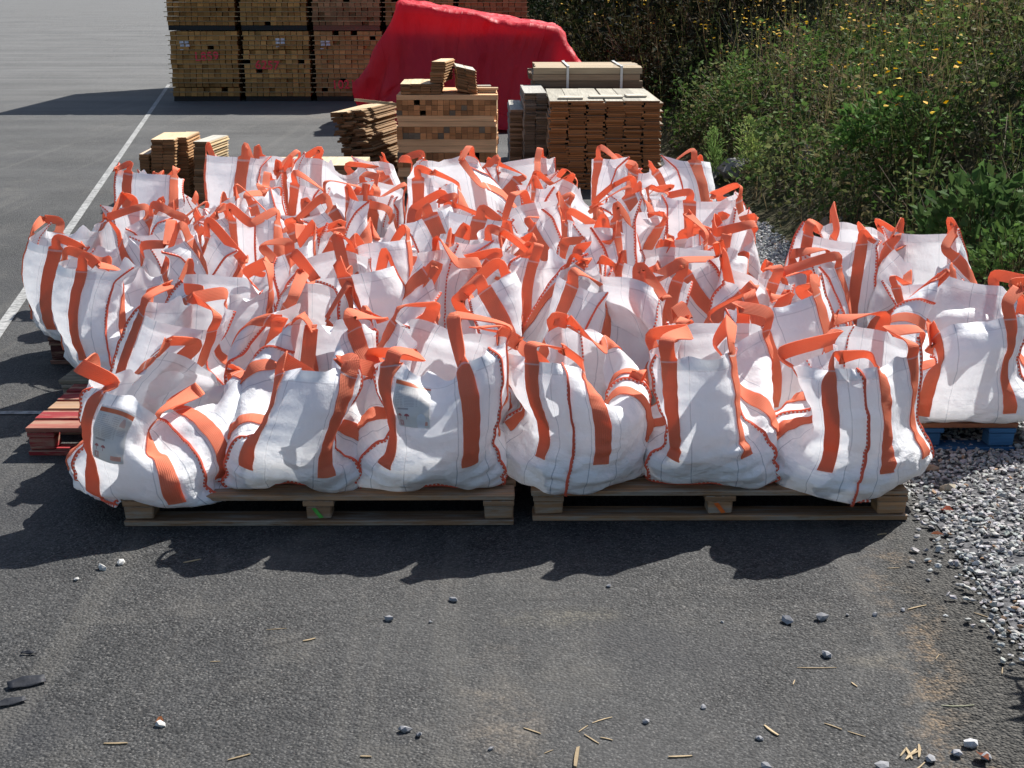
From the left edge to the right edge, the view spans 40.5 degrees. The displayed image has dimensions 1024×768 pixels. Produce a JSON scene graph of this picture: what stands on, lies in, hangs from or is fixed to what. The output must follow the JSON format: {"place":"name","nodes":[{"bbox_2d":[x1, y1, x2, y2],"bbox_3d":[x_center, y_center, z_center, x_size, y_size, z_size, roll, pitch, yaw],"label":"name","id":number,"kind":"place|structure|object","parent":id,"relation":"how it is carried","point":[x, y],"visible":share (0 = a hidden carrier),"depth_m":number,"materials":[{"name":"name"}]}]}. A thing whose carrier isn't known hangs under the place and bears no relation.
{"place":"outdoors","nodes":[
{"label":"outdoors","id":0,"kind":"place"},
{"bbox_2d":[92,196,208,231],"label":"bulk bag","id":1,"kind":"object","parent":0,"point":[188,208],"visible":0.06,"depth_m":6.92,"materials":[{"name":"white fabric"}]},
{"bbox_2d":[191,171,287,234],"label":"bulk bag","id":2,"kind":"object","parent":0,"point":[268,192],"visible":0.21,"depth_m":6.53,"materials":[{"name":"white fabric"}]},
{"bbox_2d":[382,0,461,28],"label":"timber bundle","id":3,"kind":"object","parent":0,"point":[390,7],"visible":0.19,"depth_m":19.63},
{"bbox_2d":[457,0,528,18],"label":"timber bundle","id":4,"kind":"object","parent":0,"point":[516,8],"visible":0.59,"depth_m":19.62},
{"bbox_2d":[0,0,1023,767],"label":"asphalt yard","id":5,"kind":"structure","parent":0,"point":[550,636],"depth_m":3.64,"materials":[{"name":"asphalt"}]},
{"bbox_2d":[0,696,25,706],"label":"plastic scrap","id":6,"kind":"object","parent":5,"relation":"on","point":[9,701],"visible":1,"depth_m":3.20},
{"bbox_2d":[0,411,42,413],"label":"painted line","id":7,"kind":"object","parent":5,"relation":"on","point":[20,412],"depth_m":5.37,"materials":[{"name":"paint"}]},
{"bbox_2d":[7,674,45,689],"bbox_3d":[-1.148,0.703,3.283,0.085,0.015,0.034,-8,18,-25],"label":"plastic scrap","id":8,"kind":"object","parent":5,"relation":"on","point":[26,681],"visible":1,"depth_m":3.28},
{"bbox_2d":[25,384,87,455],"bbox_3d":[-1.108,0.127,5.144,1.204,0.106,0.562,0,16,0],"label":"wooden pallet","id":9,"kind":"object","parent":5,"relation":"on","point":[45,430],"visible":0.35,"depth_m":4.91,"materials":[{"name":"red wood"}]},
{"bbox_2d":[110,256,274,396],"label":"bulk bag","id":10,"kind":"object","parent":9,"relation":"on","point":[214,314],"visible":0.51,"depth_m":4.92,"materials":[{"name":"white fabric"}]},
{"bbox_2d":[224,268,379,384],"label":"bulk bag","id":11,"kind":"object","parent":9,"relation":"on","point":[297,297],"visible":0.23,"depth_m":4.84,"materials":[{"name":"white fabric"}]},
{"bbox_2d":[284,231,405,340],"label":"bulk bag","id":12,"kind":"object","parent":9,"relation":"on","point":[379,290],"visible":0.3,"depth_m":4.99,"materials":[{"name":"white fabric"}]},
{"bbox_2d":[47,337,69,363],"bbox_3d":[-1.421,-0.219,6.324,1.212,0.122,0.562,0,16,0],"label":"wooden pallet","id":13,"kind":"object","parent":5,"relation":"on","point":[57,352],"visible":0.07,"depth_m":6.07,"materials":[{"name":"red wood"}]},
{"bbox_2d":[21,191,148,341],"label":"bulk bag","id":14,"kind":"object","parent":13,"relation":"on","point":[42,257],"visible":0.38,"depth_m":6.07,"materials":[{"name":"white fabric"}]},
{"bbox_2d":[149,196,230,247],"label":"bulk bag","id":15,"kind":"object","parent":13,"relation":"on","point":[160,212],"visible":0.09,"depth_m":6.07,"materials":[{"name":"white fabric"}]},
{"bbox_2d":[226,184,345,271],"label":"bulk bag","id":16,"kind":"object","parent":13,"relation":"on","point":[249,234],"visible":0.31,"depth_m":5.91,"materials":[{"name":"white fabric"}]},
{"bbox_2d":[58,368,89,392],"bbox_3d":[-1.180,-0.042,5.740,1.212,0.102,0.542,0,16,0],"label":"wooden pallet","id":17,"kind":"object","parent":5,"relation":"on","point":[69,380],"visible":0.06,"depth_m":5.47,"materials":[{"name":"grey wood"}]},
{"bbox_2d":[52,219,207,370],"bbox_3d":[-1.496,-0.344,5.534,0.644,0.603,0.591,-9,18,-28],"label":"bulk bag","id":18,"kind":"object","parent":17,"relation":"on","point":[95,303],"visible":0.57,"depth_m":5.38,"materials":[{"name":"white fabric"}]},
{"bbox_2d":[201,217,319,306],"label":"bulk bag","id":19,"kind":"object","parent":17,"relation":"on","point":[228,257],"visible":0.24,"depth_m":5.55,"materials":[{"name":"white fabric"}]},
{"bbox_2d":[309,219,416,284],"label":"bulk bag","id":20,"kind":"object","parent":17,"relation":"on","point":[403,253],"visible":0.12,"depth_m":5.45,"materials":[{"name":"white fabric"}]},
{"bbox_2d":[0,84,170,336],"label":"painted line","id":21,"kind":"object","parent":5,"relation":"on","point":[12,310],"visible":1,"depth_m":10.54,"materials":[{"name":"paint"}]},
{"bbox_2d":[139,148,151,173],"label":"plank pile","id":22,"kind":"object","parent":5,"relation":"on","point":[145,159],"visible":0.13,"depth_m":10.41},
{"bbox_2d":[151,132,185,175],"bbox_3d":[-2.627,-1.657,10.656,0.211,0.495,0.572,-1,16,-3],"label":"plank pile","id":23,"kind":"object","parent":5,"relation":"on","point":[164,151],"visible":0.51,"depth_m":10.37,"materials":[{"name":"wood"}]},
{"bbox_2d":[177,132,200,197],"bbox_3d":[-2.500,-1.683,10.752,0.113,0.494,0.469,0,16,0],"label":"plank pile","id":24,"kind":"object","parent":5,"relation":"on","point":[186,140],"visible":0.55,"depth_m":10.56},
{"bbox_2d":[165,27,249,100],"bbox_3d":[-4.386,-5.032,21.569,1.063,0.972,3.671,0,16,0],"label":"timber bundle","id":25,"kind":"object","parent":5,"relation":"on","point":[206,65],"visible":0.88,"depth_m":19.84,"materials":[{"name":"brown wood"}]},
{"bbox_2d":[163,0,241,29],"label":"timber bundle","id":26,"kind":"object","parent":25,"relation":"on","point":[203,14],"visible":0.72,"depth_m":19.66,"materials":[{"name":"wood"}]},
{"bbox_2d":[193,135,229,203],"bbox_3d":[-2.309,-1.658,10.706,0.146,0.471,0.533,2,16,6],"label":"plank pile","id":27,"kind":"object","parent":5,"relation":"on","point":[219,144],"visible":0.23,"depth_m":10.49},
{"bbox_2d":[240,27,317,100],"bbox_3d":[-3.355,-5.032,21.568,1.046,0.973,3.672,0,16,0],"label":"timber bundle","id":28,"kind":"object","parent":5,"relation":"on","point":[281,66],"visible":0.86,"depth_m":19.84,"materials":[{"name":"brown wood"}]},
{"bbox_2d":[237,0,312,29],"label":"timber bundle","id":29,"kind":"object","parent":28,"relation":"on","point":[275,14],"visible":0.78,"depth_m":19.66,"materials":[{"name":"wood"}]},
{"bbox_2d":[121,476,515,525],"bbox_3d":[-0.592,0.311,4.508,1.208,0.102,0.566,0,16,0],"label":"wooden pallet","id":30,"kind":"object","parent":5,"relation":"on","point":[498,503],"visible":0.32,"depth_m":4.25,"materials":[{"name":"brown wood"}]},
{"bbox_2d":[65,336,244,507],"bbox_3d":[-1.129,0.088,4.431,0.567,0.451,0.698,0,16,0],"label":"bulk bag","id":31,"kind":"object","parent":30,"relation":"on","point":[137,443],"visible":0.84,"depth_m":4.23,"materials":[{"name":"white fabric"}]},
{"bbox_2d":[220,305,388,492],"bbox_3d":[-0.652,0.038,4.399,0.496,0.504,0.685,0,16,0],"label":"bulk bag","id":32,"kind":"object","parent":30,"relation":"on","point":[296,418],"visible":0.87,"depth_m":4.20,"materials":[{"name":"white fabric"}]},
{"bbox_2d":[355,301,512,491],"bbox_3d":[-0.231,0.013,4.416,0.524,0.529,0.713,0,16,0],"label":"bulk bag","id":33,"kind":"object","parent":30,"relation":"on","point":[437,405],"visible":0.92,"depth_m":4.18,"materials":[{"name":"white fabric"}]},
{"bbox_2d":[283,157,369,174],"bbox_3d":[-1.472,-1.363,9.752,0.912,0.404,0.525,0,16,0],"label":"plank stack","id":34,"kind":"object","parent":5,"relation":"on","point":[339,163],"visible":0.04,"depth_m":9.68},
{"bbox_2d":[311,27,385,100],"bbox_3d":[-2.329,-5.032,21.567,1.048,0.972,3.673,0,16,0],"label":"timber bundle","id":35,"kind":"object","parent":5,"relation":"on","point":[342,57],"visible":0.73,"depth_m":19.81,"materials":[{"name":"brown wood"}]},
{"bbox_2d":[309,0,394,29],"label":"timber bundle","id":36,"kind":"object","parent":35,"relation":"on","point":[348,14],"visible":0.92,"depth_m":19.66,"materials":[{"name":"wood"}]},
{"bbox_2d":[330,102,398,175],"bbox_3d":[-1.158,-2.013,11.670,0.451,0.644,0.983,4,16,12],"label":"plank pile","id":37,"kind":"object","parent":5,"relation":"on","point":[367,130],"visible":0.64,"depth_m":11.30,"materials":[{"name":"wood"}]},
{"bbox_2d":[354,98,395,105],"bbox_3d":[-1.089,-2.316,11.424,0.439,0.083,0.065,-11,19,-34],"label":"loose board","id":38,"kind":"object","parent":37,"relation":"on","point":[374,101],"visible":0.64,"depth_m":11.36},
{"bbox_2d":[398,726,412,732],"bbox_3d":[-0.237,0.765,3.080,0.032,0.015,0.018,15,8,-1],"label":"stone","id":39,"kind":"object","parent":5,"relation":"on","point":[404,729],"visible":1,"depth_m":3.07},
{"bbox_2d":[396,87,498,192],"bbox_3d":[-0.511,-1.996,11.313,0.801,0.766,0.867,0,16,0],"label":"cross stacked timber","id":40,"kind":"object","parent":5,"relation":"on","point":[449,123],"visible":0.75,"depth_m":10.87,"materials":[{"name":"wood"}]},
{"bbox_2d":[400,79,443,93],"bbox_3d":[-0.713,-2.378,11.097,0.324,0.080,0.620,0,16,-1],"label":"plank pile","id":41,"kind":"object","parent":40,"relation":"on","point":[417,86],"visible":0.98,"depth_m":10.82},
{"bbox_2d":[430,58,454,82],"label":"plank pile","id":42,"kind":"object","parent":41,"relation":"on","point":[441,70],"visible":1,"depth_m":10.80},
{"bbox_2d":[453,63,477,94],"bbox_3d":[-0.370,-2.432,11.057,0.171,0.218,0.521,-1,16,-4],"label":"plank pile","id":43,"kind":"object","parent":40,"relation":"on","point":[465,79],"visible":1,"depth_m":10.83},
{"bbox_2d":[477,85,497,92],"bbox_3d":[-0.219,-2.366,11.126,0.215,0.039,0.345,0,16,0],"label":"loose board","id":44,"kind":"object","parent":40,"relation":"on","point":[485,89],"visible":0.64,"depth_m":10.97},
{"bbox_2d":[507,100,522,161],"bbox_3d":[0.028,-2.253,12.617,0.127,0.562,1.135,0,16,-1],"label":"plank pile","id":45,"kind":"object","parent":5,"relation":"on","point":[515,127],"visible":0.86,"depth_m":12.09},
{"bbox_2d":[520,85,547,158],"bbox_3d":[0.187,-2.224,12.209,0.208,0.730,1.038,0,16,-2],"label":"plank pile","id":46,"kind":"object","parent":5,"relation":"on","point":[534,101],"visible":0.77,"depth_m":11.72,"materials":[{"name":"wood"}]},
{"bbox_2d":[574,746,579,767],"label":"wood splinter","id":47,"kind":"object","parent":5,"relation":"on","point":[576,756],"visible":1,"depth_m":2.97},
{"bbox_2d":[546,88,662,188],"bbox_3d":[0.751,-2.124,11.869,0.932,0.726,1.450,0,16,0],"label":"board bundle","id":48,"kind":"object","parent":5,"relation":"on","point":[583,124],"visible":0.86,"depth_m":11.19,"materials":[{"name":"wood"}]},
{"bbox_2d":[527,60,643,90],"bbox_3d":[0.675,-2.582,13.148,1.052,0.898,1.028,0,16,0],"label":"strapped bundle","id":49,"kind":"object","parent":48,"relation":"on","point":[613,74],"visible":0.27,"depth_m":12.58,"materials":[{"name":"beige wood"}]},
{"bbox_2d":[531,475,908,520],"bbox_3d":[0.642,0.301,4.543,1.169,0.102,0.552,0,16,0],"label":"wooden pallet","id":50,"kind":"object","parent":5,"relation":"on","point":[888,505],"visible":0.34,"depth_m":4.29,"materials":[{"name":"brown wood"}]},
{"bbox_2d":[496,312,653,496],"bbox_3d":[0.203,0.038,4.435,0.520,0.486,0.680,0,16,0],"label":"bulk bag","id":51,"kind":"object","parent":50,"relation":"on","point":[580,421],"visible":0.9,"depth_m":4.20,"materials":[{"name":"white fabric"}]},
{"bbox_2d":[643,300,780,488],"bbox_3d":[0.629,0.013,4.458,0.464,0.508,0.686,0,16,0],"label":"bulk bag","id":52,"kind":"object","parent":50,"relation":"on","point":[714,415],"visible":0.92,"depth_m":4.24,"materials":[{"name":"white fabric"}]},
{"bbox_2d":[775,309,933,506],"bbox_3d":[1.072,0.058,4.426,0.535,0.485,0.661,15,21,41],"label":"bulk bag","id":53,"kind":"object","parent":50,"relation":"on","point":[851,432],"visible":0.92,"depth_m":4.20,"materials":[{"name":"white fabric"}]},
{"bbox_2d":[782,615,793,623],"bbox_3d":[0.715,0.613,3.604,0.024,0.019,0.038,-30,41,-32],"label":"stone","id":54,"kind":"object","parent":5,"relation":"on","point":[787,619],"visible":1,"depth_m":3.60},
{"bbox_2d":[816,612,828,621],"bbox_3d":[0.809,0.608,3.623,0.036,0.021,0.027,2,27,-7],"label":"stone","id":55,"kind":"object","parent":5,"relation":"on","point":[821,616],"visible":1,"depth_m":3.62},
{"bbox_2d":[716,194,1023,665],"bbox_3d":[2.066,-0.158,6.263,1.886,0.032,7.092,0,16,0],"label":"gravel","id":56,"kind":"structure","parent":5,"relation":"on","point":[1016,541],"depth_m":4.35,"materials":[{"name":"gravel"}]},
{"bbox_2d":[926,464,938,472],"bbox_3d":[1.421,0.286,4.720,0.061,0.031,0.038,9,18,28],"label":"stone","id":57,"kind":"object","parent":56,"relation":"on","point":[931,467],"visible":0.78,"depth_m":4.70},
{"bbox_2d":[939,484,955,491],"bbox_3d":[1.423,0.339,4.539,0.057,0.033,0.041,-5,8,-3],"label":"stone","id":58,"kind":"object","parent":56,"relation":"on","point":[947,487],"visible":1,"depth_m":4.52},
{"bbox_2d":[921,422,1017,450],"bbox_3d":[1.482,0.112,5.191,0.617,0.109,0.582,0,16,0],"label":"wooden pallet","id":59,"kind":"object","parent":56,"relation":"on","point":[997,436],"visible":0.16,"depth_m":4.92,"materials":[{"name":"blue wood"}]},
{"bbox_2d":[890,268,1023,423],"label":"bulk bag","id":60,"kind":"object","parent":59,"relation":"on","point":[973,357],"visible":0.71,"depth_m":4.84,"materials":[{"name":"white fabric"}]},
{"bbox_2d":[965,213,1023,294],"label":"leafy weed","id":61,"kind":"object","parent":56,"relation":"on","point":[1001,245],"visible":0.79,"depth_m":6.58,"materials":[{"name":"green plant"}]},
{"bbox_2d":[874,761,888,767],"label":"stone","id":62,"kind":"object","parent":5,"relation":"on","point":[881,764],"visible":1,"depth_m":2.93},
{"bbox_2d":[963,738,977,748],"bbox_3d":[0.997,0.781,3.020,0.036,0.021,0.026,-3,23,-21],"label":"stone","id":63,"kind":"object","parent":5,"relation":"on","point":[971,743],"visible":1,"depth_m":3.01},
{"bbox_3d":[-0.380,-3.831,17.184,1.860,1.076,2.150,0,16,0],"label":"covered stack","id":64,"kind":"object","parent":5,"relation":"on","visible":0},
{"bbox_2d":[352,0,580,129],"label":"tarpaulin","id":65,"kind":"object","parent":64,"relation":"on","point":[502,52],"visible":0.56,"depth_m":15.97,"materials":[{"name":"plastic"}]},
{"bbox_3d":[0.115,0.129,5.144,1.180,0.102,0.542,0,16,0],"label":"wooden pallet","id":66,"kind":"object","parent":5,"relation":"on","visible":0},
{"bbox_2d":[397,235,523,412],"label":"bulk bag","id":67,"kind":"object","parent":66,"relation":"on","point":[453,278],"visible":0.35,"depth_m":5.01,"materials":[{"name":"white fabric"}]},
{"bbox_2d":[518,253,671,408],"bbox_3d":[0.281,-0.186,5.040,0.561,0.569,0.636,0,16,0],"label":"bulk bag","id":68,"kind":"object","parent":66,"relation":"on","point":[624,313],"visible":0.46,"depth_m":4.91,"materials":[{"name":"white fabric"}]},
{"bbox_2d":[607,234,726,405],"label":"bulk bag","id":69,"kind":"object","parent":66,"relation":"on","point":[689,278],"visible":0.23,"depth_m":5.21,"materials":[{"name":"white fabric"}]},
{"bbox_2d":[704,248,839,410],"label":"bulk bag","id":70,"kind":"object","parent":66,"relation":"on","point":[808,315],"visible":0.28,"depth_m":4.79,"materials":[{"name":"white fabric"}]},
{"bbox_2d":[591,144,715,204],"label":"bulk bag","id":71,"kind":"object","parent":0,"point":[694,173],"visible":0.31,"depth_m":7.32,"materials":[{"name":"white fabric"}]},
{"bbox_2d":[632,181,746,238],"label":"bulk bag","id":72,"kind":"object","parent":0,"point":[675,205],"visible":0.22,"depth_m":6.45,"materials":[{"name":"white fabric"}]},
{"bbox_2d":[578,0,1023,293],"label":"bank","id":73,"kind":"structure","parent":0,"point":[760,211],"depth_m":9.68,"materials":[{"name":"plant"}]},
{"bbox_2d":[527,0,750,68],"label":"shrubbery","id":74,"kind":"object","parent":73,"relation":"on","point":[544,7],"visible":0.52,"depth_m":21.34,"materials":[{"name":"green plant"}]},
{"bbox_2d":[702,126,727,176],"bbox_3d":[1.708,-1.937,11.722,0.266,0.488,0.267,0,16,0],"label":"tall weed","id":75,"kind":"object","parent":73,"relation":"on","point":[715,151],"visible":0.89,"depth_m":11.69,"materials":[{"name":"green plant"}]},
{"bbox_2d":[716,156,749,179],"bbox_3d":[1.856,-1.786,11.534,0.307,0.201,0.352,-3,16,-11],"label":"rock","id":76,"kind":"object","parent":73,"relation":"on","point":[722,170],"visible":0.49,"depth_m":11.43,"materials":[{"name":"stone"}]},
{"bbox_2d":[730,114,767,177],"bbox_3d":[1.911,-1.897,11.109,0.348,0.530,0.324,0,16,0],"label":"tall weed","id":77,"kind":"object","parent":73,"relation":"on","point":[749,143],"visible":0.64,"depth_m":11.09,"materials":[{"name":"green plant"}]},
{"bbox_2d":[527,0,1023,285],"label":"weeds","id":78,"kind":"object","parent":73,"relation":"on","point":[732,101],"visible":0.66,"depth_m":10.81,"materials":[{"name":"green plant"}]},
{"bbox_2d":[556,0,992,101],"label":"yellow flowers","id":79,"kind":"object","parent":78,"relation":"on","point":[874,75],"visible":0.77,"depth_m":11.04,"materials":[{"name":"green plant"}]},
{"bbox_2d":[801,123,833,158],"bbox_3d":[2.287,-1.776,10.313,0.306,0.328,0.306,0,16,0],"label":"tall weed","id":80,"kind":"object","parent":73,"relation":"on","point":[812,143],"visible":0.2,"depth_m":10.27,"materials":[{"name":"green plant"}]},
{"bbox_2d":[826,86,945,186],"bbox_3d":[2.373,-1.561,8.802,0.734,0.655,0.670,0,16,0],"label":"leafy weed","id":81,"kind":"object","parent":73,"relation":"on","point":[860,126],"visible":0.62,"depth_m":8.73,"materials":[{"name":"green plant"}]},
{"bbox_2d":[874,45,980,177],"bbox_3d":[2.517,-1.635,8.437,0.596,0.820,0.617,6,17,20],"label":"flowering weed","id":82,"kind":"object","parent":73,"relation":"on","point":[896,113],"visible":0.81,"depth_m":8.45,"materials":[{"name":"green plant"}]},
{"bbox_2d":[906,160,1023,284],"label":"leafy weed","id":83,"kind":"object","parent":73,"relation":"on","point":[933,220],"visible":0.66,"depth_m":7.15,"materials":[{"name":"green plant"}]},
{"bbox_2d":[804,67,868,118],"bbox_3d":[2.503,-2.266,10.848,0.670,0.469,0.400,-6,17,-20],"label":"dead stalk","id":84,"kind":"object","parent":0,"point":[837,89],"visible":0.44,"depth_m":10.77,"materials":[{"name":"brown plant"}]},
{"bbox_2d":[872,45,958,153],"bbox_3d":[2.565,-1.710,8.614,0.331,0.771,0.599,-12,20,-36],"label":"wild plant","id":85,"kind":"object","parent":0,"point":[928,79],"visible":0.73,"depth_m":8.58,"materials":[{"name":"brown plant"}]},
{"bbox_3d":[0.035,-0.043,5.745,1.181,0.102,0.532,0,16,0],"label":"wooden pallet","id":86,"kind":"object","parent":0,"visible":0},
{"bbox_2d":[439,219,532,329],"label":"bulk bag","id":87,"kind":"object","parent":86,"relation":"on","point":[484,248],"visible":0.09,"depth_m":5.50,"materials":[{"name":"white fabric"}]},
{"bbox_2d":[498,213,624,325],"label":"bulk bag","id":88,"kind":"object","parent":86,"relation":"on","point":[535,274],"visible":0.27,"depth_m":5.38,"materials":[{"name":"white fabric"}]},
{"bbox_2d":[655,209,711,250],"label":"bulk bag","id":89,"kind":"object","parent":86,"relation":"on","point":[685,239],"visible":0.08,"depth_m":5.60,"materials":[{"name":"white fabric"}]},
{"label":"wooden pallet","id":90,"kind":"object","parent":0,"visible":0},
{"bbox_2d":[699,207,761,279],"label":"bulk bag","id":91,"kind":"object","parent":90,"relation":"on","point":[735,233],"visible":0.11,"depth_m":5.61,"materials":[{"name":"white fabric"}]},
{"bbox_2d":[758,247,853,326],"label":"bulk bag","id":92,"kind":"object","parent":90,"relation":"on","point":[777,279],"visible":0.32,"depth_m":5.45,"materials":[{"name":"white fabric"}]},
{"bbox_2d":[784,202,905,327],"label":"bulk bag","id":93,"kind":"object","parent":90,"relation":"on","point":[859,246],"visible":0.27,"depth_m":5.67,"materials":[{"name":"white fabric"}]},
{"bbox_2d":[867,217,977,328],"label":"bulk bag","id":94,"kind":"object","parent":90,"relation":"on","point":[912,266],"visible":0.32,"depth_m":5.67,"materials":[{"name":"white fabric"}]},
{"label":"wooden pallet","id":95,"kind":"object","parent":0,"visible":0},
{"bbox_2d":[343,183,455,255],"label":"bulk bag","id":96,"kind":"object","parent":95,"relation":"on","point":[427,227],"visible":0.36,"depth_m":6.13,"materials":[{"name":"white fabric"}]},
{"bbox_2d":[436,190,573,260],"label":"bulk bag","id":97,"kind":"object","parent":95,"relation":"on","point":[542,221],"visible":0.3,"depth_m":6.14,"materials":[{"name":"white fabric"}]},
{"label":"wooden pallet","id":98,"kind":"object","parent":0,"visible":0},
{"bbox_2d":[556,199,668,265],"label":"bulk bag","id":99,"kind":"object","parent":98,"relation":"on","point":[645,230],"visible":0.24,"depth_m":5.98,"materials":[{"name":"white fabric"}]},
{"bbox_2d":[674,207,758,244],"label":"bulk bag","id":100,"kind":"object","parent":98,"relation":"on","point":[747,214],"visible":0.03,"depth_m":6.29,"materials":[{"name":"white fabric"}]},
{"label":"wooden pallet","id":101,"kind":"object","parent":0,"visible":0},
{"bbox_2d":[321,171,406,237],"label":"bulk bag","id":102,"kind":"object","parent":101,"relation":"on","point":[380,189],"visible":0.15,"depth_m":6.82,"materials":[{"name":"white fabric"}]},
{"bbox_2d":[398,146,516,221],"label":"bulk bag","id":103,"kind":"object","parent":101,"relation":"on","point":[468,180],"visible":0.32,"depth_m":6.83,"materials":[{"name":"white fabric"}]},
{"bbox_2d":[530,170,645,230],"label":"bulk bag","id":104,"kind":"object","parent":101,"relation":"on","point":[543,188],"visible":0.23,"depth_m":6.79,"materials":[{"name":"white fabric"}]},
{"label":"wooden pallet","id":105,"kind":"object","parent":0,"visible":0},
{"bbox_2d":[113,161,198,207],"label":"bulk bag","id":106,"kind":"object","parent":105,"relation":"on","point":[142,186],"visible":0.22,"depth_m":7.17,"materials":[{"name":"white fabric"}]},
{"bbox_2d":[204,142,300,215],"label":"bulk bag","id":107,"kind":"object","parent":105,"relation":"on","point":[246,169],"visible":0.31,"depth_m":7.20,"materials":[{"name":"white fabric"}]},
{"bbox_2d":[283,146,399,215],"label":"bulk bag","id":108,"kind":"object","parent":105,"relation":"on","point":[308,176],"visible":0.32,"depth_m":7.35,"materials":[{"name":"white fabric"}]},
{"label":"wooden pallet","id":109,"kind":"object","parent":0,"visible":0},
{"bbox_2d":[405,150,499,235],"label":"bulk bag","id":110,"kind":"object","parent":109,"relation":"on","point":[490,167],"visible":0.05,"depth_m":7.40,"materials":[{"name":"white fabric"}]},
{"bbox_2d":[486,147,577,206],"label":"bulk bag","id":111,"kind":"object","parent":109,"relation":"on","point":[516,175],"visible":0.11,"depth_m":7.47,"materials":[{"name":"white fabric"}]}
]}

